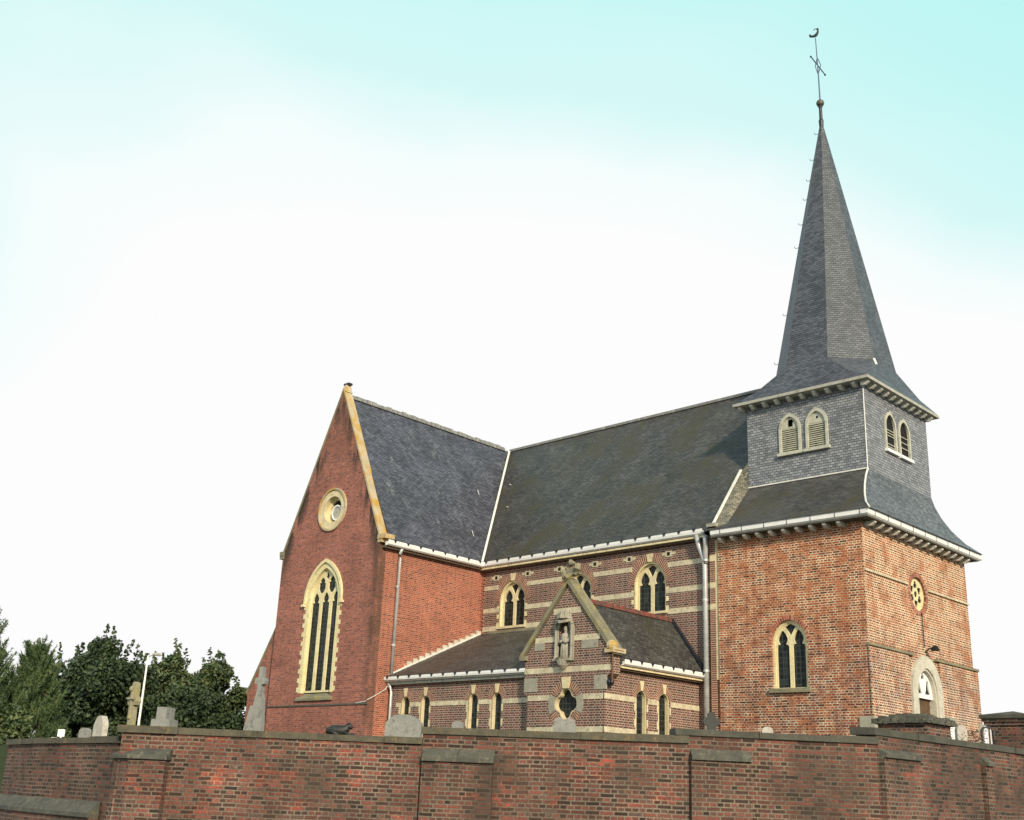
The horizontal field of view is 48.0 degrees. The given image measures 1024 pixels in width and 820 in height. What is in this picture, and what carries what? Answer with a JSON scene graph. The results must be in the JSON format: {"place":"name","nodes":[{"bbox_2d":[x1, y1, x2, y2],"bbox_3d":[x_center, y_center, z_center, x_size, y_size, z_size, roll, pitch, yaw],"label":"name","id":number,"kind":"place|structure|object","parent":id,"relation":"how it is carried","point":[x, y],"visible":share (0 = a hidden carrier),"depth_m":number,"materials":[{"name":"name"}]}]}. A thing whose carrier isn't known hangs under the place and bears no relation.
{"place":"outdoors","nodes":[
{"label":"outdoors","id":0,"kind":"place"},
{"bbox_2d":[0,745,7,791],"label":"churchyard ground","id":1,"kind":"structure","parent":0,"point":[3,751],"depth_m":24.18,"materials":[{"name":"green plant"}]},
{"bbox_2d":[0,608,24,728],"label":"pine tree","id":2,"kind":"object","parent":1,"relation":"on","point":[5,667],"visible":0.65,"depth_m":30.68,"materials":[{"name":"green plant"}]},
{"bbox_2d":[0,673,34,744],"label":"bush","id":3,"kind":"object","parent":1,"relation":"on","point":[15,721],"visible":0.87,"depth_m":29.50,"materials":[{"name":"green plant"}]},
{"bbox_2d":[5,634,71,737],"bbox_3d":[-13.223,7.889,31.609,2.684,3.454,2.603,1,-19,4],"label":"pine tree","id":4,"kind":"object","parent":1,"relation":"on","point":[37,672],"visible":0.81,"depth_m":31.46,"materials":[{"name":"green plant"}]},
{"bbox_2d":[51,729,64,737],"bbox_3d":[-8.606,6.232,21.956,0.290,0.272,0.190,1,-19,5],"label":"grave marker","id":5,"kind":"object","parent":1,"relation":"on","point":[61,733],"visible":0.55,"depth_m":21.97,"materials":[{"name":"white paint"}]},
{"bbox_2d":[35,722,85,737],"bbox_3d":[-15.218,10.463,39.674,2.801,3.064,2.616,5,-19,-8],"label":"leafy tree","id":6,"kind":"object","parent":1,"relation":"on","point":[76,731],"visible":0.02,"depth_m":38.65,"materials":[{"name":"green plant"}]},
{"bbox_2d":[78,728,91,737],"bbox_3d":[-8.706,6.669,23.439,0.420,0.383,0.260,-8,-21,29],"label":"headstone","id":7,"kind":"object","parent":1,"relation":"on","point":[85,732],"visible":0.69,"depth_m":23.42,"materials":[{"name":"grey stone"}]},
{"bbox_2d":[92,715,108,735],"bbox_3d":[-8.015,6.247,22.407,0.540,0.580,0.280,-15,-26,42],"label":"headstone","id":8,"kind":"object","parent":1,"relation":"on","point":[101,725],"visible":0.6,"depth_m":22.36,"materials":[{"name":"white stone"}]},
{"bbox_2d":[47,623,160,737],"bbox_3d":[-13.103,9.230,37.692,4.167,4.299,3.636,-15,-26,42],"label":"leafy tree","id":9,"kind":"object","parent":1,"relation":"on","point":[100,678],"visible":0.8,"depth_m":36.70,"materials":[{"name":"green plant"}]},
{"bbox_2d":[126,682,140,724],"bbox_3d":[-8.175,6.580,24.763,0.450,1.439,0.309,-9,-22,31],"label":"stone cross","id":10,"kind":"object","parent":1,"relation":"on","point":[134,700],"visible":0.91,"depth_m":24.79,"materials":[{"name":"beige stone"}]},
{"bbox_2d":[137,652,161,724],"bbox_3d":[-10.777,8.731,34.053,0.462,3.088,0.100,2,-19,0],"label":"street lamp","id":11,"kind":"object","parent":1,"relation":"on","point":[143,688],"visible":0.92,"depth_m":34.21,"materials":[{"name":"white metal"}]},
{"bbox_2d":[150,707,177,726],"bbox_3d":[-7.371,6.760,24.355,0.600,0.905,0.500,-3,-19,15],"label":"stepped tomb","id":12,"kind":"object","parent":1,"relation":"on","point":[165,716],"visible":0.42,"depth_m":24.30,"materials":[{"name":"grey stone"}]},
{"bbox_2d":[148,638,213,711],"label":"leafy tree","id":13,"kind":"object","parent":1,"relation":"on","point":[170,667],"visible":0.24,"depth_m":41.33,"materials":[{"name":"green plant"}]},
{"bbox_2d":[146,675,245,729],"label":"leafy tree","id":14,"kind":"object","parent":1,"relation":"on","point":[193,712],"visible":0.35,"depth_m":40.02,"materials":[{"name":"green plant"}]},
{"bbox_2d":[191,647,247,725],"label":"leafy tree","id":15,"kind":"object","parent":1,"relation":"on","point":[222,670],"visible":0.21,"depth_m":42.38,"materials":[{"name":"green plant"}]},
{"bbox_2d":[243,666,268,730],"bbox_3d":[-5.132,6.052,23.233,0.520,1.712,0.300,-4,-20,19],"label":"stone cross","id":16,"kind":"object","parent":1,"relation":"on","point":[255,720],"visible":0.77,"depth_m":23.18,"materials":[{"name":"grey stone"}]},
{"bbox_2d":[325,722,354,734],"bbox_3d":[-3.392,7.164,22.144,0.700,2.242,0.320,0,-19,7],"label":"lamb statue","id":17,"kind":"object","parent":1,"relation":"on","point":[340,729],"visible":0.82,"depth_m":22.38,"materials":[{"name":"black stone"}]},
{"bbox_2d":[384,714,422,736],"bbox_3d":[-2.085,6.261,22.069,0.880,0.820,0.280,-2,-19,13],"label":"headstone","id":18,"kind":"object","parent":1,"relation":"on","point":[402,725],"visible":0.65,"depth_m":22.07,"materials":[{"name":"grey stone"}]},
{"bbox_2d":[452,721,463,727],"bbox_3d":[-1.041,6.290,21.883,0.380,0.731,0.240,-1,-19,10],"label":"headstone","id":19,"kind":"object","parent":1,"relation":"on","point":[457,724],"visible":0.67,"depth_m":21.94,"materials":[{"name":"grey stone"}]},
{"bbox_2d":[553,717,575,731],"bbox_3d":[1.042,6.650,23.046,0.620,0.962,0.280,1,-19,5],"label":"headstone","id":20,"kind":"object","parent":1,"relation":"on","point":[562,725],"visible":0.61,"depth_m":23.09,"materials":[{"name":"grey stone"}]},
{"bbox_2d":[244,28,984,742],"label":"church","id":21,"kind":"structure","parent":1,"relation":"on","point":[786,550],"depth_m":34.73,"materials":[{"name":"brick"}]},
{"bbox_2d":[295,559,343,700],"bbox_3d":[-6.257,7.203,37.935,2.151,4.630,0.300,-15,-25,41],"label":"great window","id":22,"kind":"structure","parent":21,"relation":"in","point":[323,597],"depth_m":38.01,"materials":[{"name":"yellow stone"}]},
{"bbox_2d":[318,488,346,530],"bbox_3d":[-6.006,3.418,39.226,1.501,1.500,0.360,-15,-25,41],"label":"round window","id":23,"kind":"structure","parent":21,"relation":"in","point":[332,508],"depth_m":39.28,"materials":[{"name":"beige stone"}]},
{"bbox_2d":[397,688,412,714],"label":"lancet window","id":24,"kind":"structure","parent":21,"relation":"in","point":[405,696],"depth_m":35.52,"materials":[{"name":"stone"}]},
{"bbox_2d":[417,687,433,737],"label":"lancet window","id":25,"kind":"structure","parent":21,"relation":"in","point":[424,706],"depth_m":34.85,"materials":[{"name":"stone"}]},
{"bbox_2d":[464,685,481,728],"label":"lancet window","id":26,"kind":"structure","parent":21,"relation":"in","point":[473,694],"depth_m":33.41,"materials":[{"name":"stone"}]},
{"bbox_2d":[487,683,505,729],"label":"lancet window","id":27,"kind":"structure","parent":21,"relation":"in","point":[497,692],"depth_m":32.74,"materials":[{"name":"stone"}]},
{"bbox_2d":[495,573,529,628],"bbox_3d":[0.077,6.442,38.859,1.690,1.845,0.300,-15,-26,42],"label":"nave window","id":28,"kind":"structure","parent":21,"relation":"in","point":[512,613],"depth_m":38.94,"materials":[{"name":"stone"}]},
{"bbox_2d":[559,626,569,657],"bbox_3d":[1.439,6.276,31.133,0.344,0.890,0.340,5,-19,-8],"label":"saint statue","id":29,"kind":"object","parent":21,"relation":"on","point":[564,640],"visible":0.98,"depth_m":31.04,"materials":[{"name":"grey stone"}]},
{"bbox_2d":[548,676,582,721],"bbox_3d":[1.480,7.767,30.620,1.240,1.300,0.210,-15,-26,42],"label":"vestry round window","id":30,"kind":"structure","parent":21,"relation":"in","point":[565,703],"depth_m":30.70,"materials":[{"name":"stone"}]},
{"bbox_2d":[558,564,596,598],"bbox_3d":[2.154,5.868,36.889,1.690,1.845,0.300,-15,-26,42],"label":"nave window","id":31,"kind":"structure","parent":21,"relation":"in","point":[586,579],"depth_m":36.82,"materials":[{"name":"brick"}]},
{"bbox_2d":[632,681,650,733],"bbox_3d":[3.379,8.181,30.635,0.240,1.880,0.810,-15,-26,42],"label":"lancet window","id":32,"kind":"structure","parent":21,"relation":"in","point":[639,691],"depth_m":30.75,"materials":[{"name":"stone"}]},
{"bbox_2d":[628,553,671,613],"bbox_3d":[4.243,5.290,34.910,1.700,1.845,0.300,-15,-26,42],"label":"nave window","id":33,"kind":"structure","parent":21,"relation":"in","point":[650,587],"depth_m":34.98,"materials":[{"name":"stone"}]},
{"bbox_2d":[655,684,673,734],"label":"lancet window","id":34,"kind":"structure","parent":21,"relation":"in","point":[663,710],"depth_m":31.43,"materials":[{"name":"stone"}]},
{"bbox_2d":[768,615,811,692],"bbox_3d":[7.471,6.543,30.892,1.281,2.040,0.314,-15,-26,42],"label":"tower window","id":35,"kind":"structure","parent":21,"relation":"in","point":[790,657],"depth_m":30.96,"materials":[{"name":"beige stone"}]},
{"bbox_2d":[908,572,927,615],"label":"tower round window","id":36,"kind":"structure","parent":21,"relation":"in","point":[915,592],"depth_m":32.17,"materials":[{"name":"beige stone"}]},
{"bbox_2d":[925,645,939,652],"bbox_3d":[11.512,6.560,31.565,0.429,0.193,0.238,-15,-26,42],"label":"wall lamp","id":37,"kind":"object","parent":21,"relation":"attached to","point":[934,648],"visible":1,"depth_m":31.46,"materials":[{"name":"metal"}]},
{"bbox_2d":[703,712,719,729],"bbox_3d":[3.959,6.587,22.813,0.500,1.171,0.320,1,-19,5],"label":"stone cross","id":38,"kind":"object","parent":1,"relation":"on","point":[711,721],"visible":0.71,"depth_m":22.87,"materials":[{"name":"grey stone"}]},
{"bbox_2d":[762,727,772,732],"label":"headstone","id":39,"kind":"object","parent":1,"relation":"on","point":[767,729],"visible":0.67,"depth_m":22.93,"materials":[{"name":"white stone"}]},
{"bbox_2d":[945,717,957,738],"bbox_3d":[12.115,9.112,31.718,0.100,1.240,0.720,-15,-25,41],"label":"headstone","id":40,"kind":"object","parent":1,"relation":"on","point":[952,729],"visible":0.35,"depth_m":31.85,"materials":[{"name":"grey stone"}]},
{"bbox_2d":[954,725,967,740],"bbox_3d":[10.289,7.906,26.276,0.420,1.400,0.260,7,-19,-14],"label":"headstone","id":41,"kind":"object","parent":1,"relation":"on","point":[959,730],"visible":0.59,"depth_m":26.40,"materials":[{"name":"white stone"}]},
{"bbox_2d":[961,730,977,741],"bbox_3d":[10.274,7.817,25.787,0.472,1.286,0.345,-15,-26,42],"label":"flowering plant","id":42,"kind":"object","parent":1,"relation":"on","point":[969,735],"visible":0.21,"depth_m":25.95,"materials":[{"name":"green plant"}]},
{"bbox_2d":[969,729,986,742],"bbox_3d":[10.474,7.797,25.757,0.409,1.270,0.340,-15,-26,42],"label":"flowering plant","id":43,"kind":"object","parent":1,"relation":"on","point":[977,735],"visible":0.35,"depth_m":25.92,"materials":[{"name":"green plant"}]},
{"bbox_2d":[980,726,995,744],"bbox_3d":[10.906,7.935,26.277,0.480,1.397,0.220,4,-19,-4],"label":"headstone","id":44,"kind":"object","parent":1,"relation":"on","point":[992,734],"visible":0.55,"depth_m":26.42,"materials":[{"name":"white stone"}]},
{"bbox_2d":[0,0,1023,743],"label":"sky","id":45,"kind":"structure","parent":0,"point":[509,224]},
{"bbox_2d":[871,713,957,738],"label":"gate pier","id":46,"kind":"structure","parent":0,"point":[928,724],"depth_m":23.05,"materials":[{"name":"brick"}]},
{"bbox_2d":[978,711,1023,748],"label":"gate pier","id":47,"kind":"structure","parent":0,"point":[1008,727],"depth_m":27.02,"materials":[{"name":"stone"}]},
{"label":"ground","id":48,"kind":"structure","parent":0,"visible":0},
{"bbox_2d":[0,725,1023,819],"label":"boundary wall","id":49,"kind":"structure","parent":48,"relation":"on","point":[136,772],"depth_m":18.51,"materials":[{"name":"brick"}]}
]}

